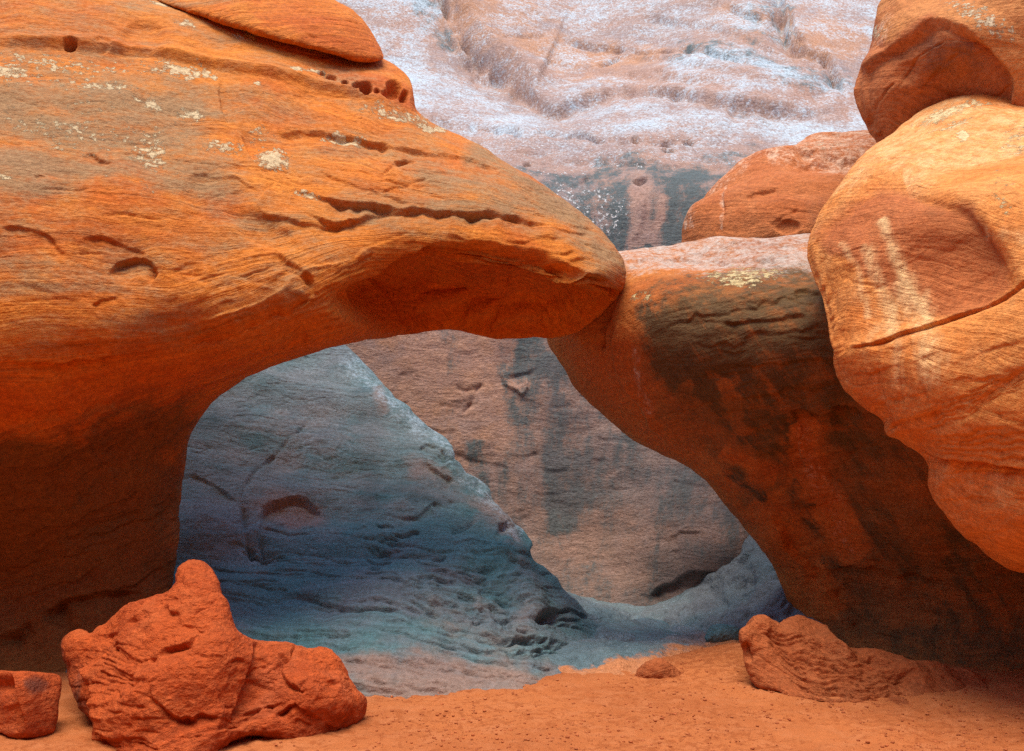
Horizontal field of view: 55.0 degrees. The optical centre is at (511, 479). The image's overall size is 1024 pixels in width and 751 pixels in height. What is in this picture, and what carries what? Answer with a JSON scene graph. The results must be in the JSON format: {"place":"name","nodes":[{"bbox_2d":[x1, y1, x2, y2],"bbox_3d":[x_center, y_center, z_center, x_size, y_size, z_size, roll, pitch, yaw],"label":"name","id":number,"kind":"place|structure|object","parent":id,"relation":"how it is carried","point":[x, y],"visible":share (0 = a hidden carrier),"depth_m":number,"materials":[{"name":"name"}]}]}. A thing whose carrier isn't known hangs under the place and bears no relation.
{"place":"outdoors","nodes":[
{"label":"outdoors","id":0,"kind":"place"},
{"bbox_2d":[0,643,1023,750],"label":"sand","id":1,"kind":"structure","parent":0,"point":[74,729],"depth_m":6.53,"materials":[{"name":"orange sand"}]},
{"bbox_2d":[0,670,61,738],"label":"rock block","id":2,"kind":"object","parent":1,"relation":"on","point":[29,703],"visible":1,"depth_m":6.09,"materials":[{"name":"orange stone"}]},
{"bbox_2d":[61,559,366,750],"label":"boulder","id":3,"kind":"object","parent":1,"relation":"on","point":[183,663],"visible":0.94,"depth_m":6.07,"materials":[{"name":"orange stone"}]},
{"bbox_2d":[0,0,625,672],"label":"arch rock","id":4,"kind":"object","parent":1,"relation":"on","point":[198,214],"visible":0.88,"depth_m":8.00,"materials":[{"name":"orange stone"}]},
{"bbox_2d":[158,0,383,62],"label":"rock dome","id":5,"kind":"object","parent":4,"relation":"on","point":[334,27],"visible":1,"depth_m":9.02,"materials":[{"name":"orange stone"}]},
{"bbox_2d":[66,345,687,698],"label":"slickrock spur","id":6,"kind":"structure","parent":1,"relation":"on","point":[353,516],"depth_m":9.59,"materials":[{"name":"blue stone"}]},
{"bbox_2d":[275,645,1023,750],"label":"rock crumbs","id":7,"kind":"object","parent":1,"relation":"on","point":[689,735],"visible":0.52,"depth_m":6.53,"materials":[{"name":"orange stone"}]},
{"bbox_2d":[635,658,680,678],"bbox_3d":[1.202,1.568,7.984,0.457,0.246,0.306,0,0,0],"label":"stone","id":8,"kind":"object","parent":1,"relation":"on","point":[657,668],"visible":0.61,"depth_m":7.88,"materials":[{"name":"orange stone"}]},
{"bbox_2d":[547,233,1023,673],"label":"pier rock","id":9,"kind":"object","parent":1,"relation":"on","point":[709,360],"visible":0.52,"depth_m":8.61,"materials":[{"name":"stone"}]},
{"bbox_2d":[681,130,875,242],"bbox_3d":[3.876,-3.271,11.183,3.863,2.317,2.492,0,0,0],"label":"boulder","id":10,"kind":"object","parent":9,"relation":"on","point":[780,191],"visible":0.41,"depth_m":10.76,"materials":[{"name":"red stone"}]},
{"bbox_2d":[807,94,1023,572],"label":"boulder","id":11,"kind":"object","parent":9,"relation":"on","point":[915,252],"visible":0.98,"depth_m":6.62,"materials":[{"name":"orange stone"}]},
{"bbox_2d":[854,0,1023,142],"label":"boulder","id":12,"kind":"object","parent":11,"relation":"on","point":[921,55],"visible":0.65,"depth_m":8.50,"materials":[{"name":"red stone"}]},
{"bbox_2d":[739,614,990,704],"bbox_3d":[2.735,1.443,7.548,1.926,0.748,1.234,0,0,16],"label":"rock outcrop","id":13,"kind":"object","parent":1,"relation":"on","point":[802,656],"visible":0.67,"depth_m":7.49,"materials":[{"name":"orange stone"}]},
{"bbox_2d":[336,0,880,605],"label":"cliff","id":14,"kind":"structure","parent":0,"point":[628,124],"depth_m":15.08,"materials":[{"name":"stone"}]},
{"bbox_2d":[540,535,822,674],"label":"bedrock ground","id":15,"kind":"structure","parent":0,"point":[742,589],"depth_m":10.30,"materials":[{"name":"grey stone"}]},
{"bbox_2d":[705,624,739,642],"bbox_3d":[2.071,1.509,9.598,0.382,0.215,0.300,0,0,0],"label":"stone","id":16,"kind":"object","parent":15,"relation":"on","point":[715,633],"visible":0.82,"depth_m":9.49,"materials":[{"name":"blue stone"}]}
]}

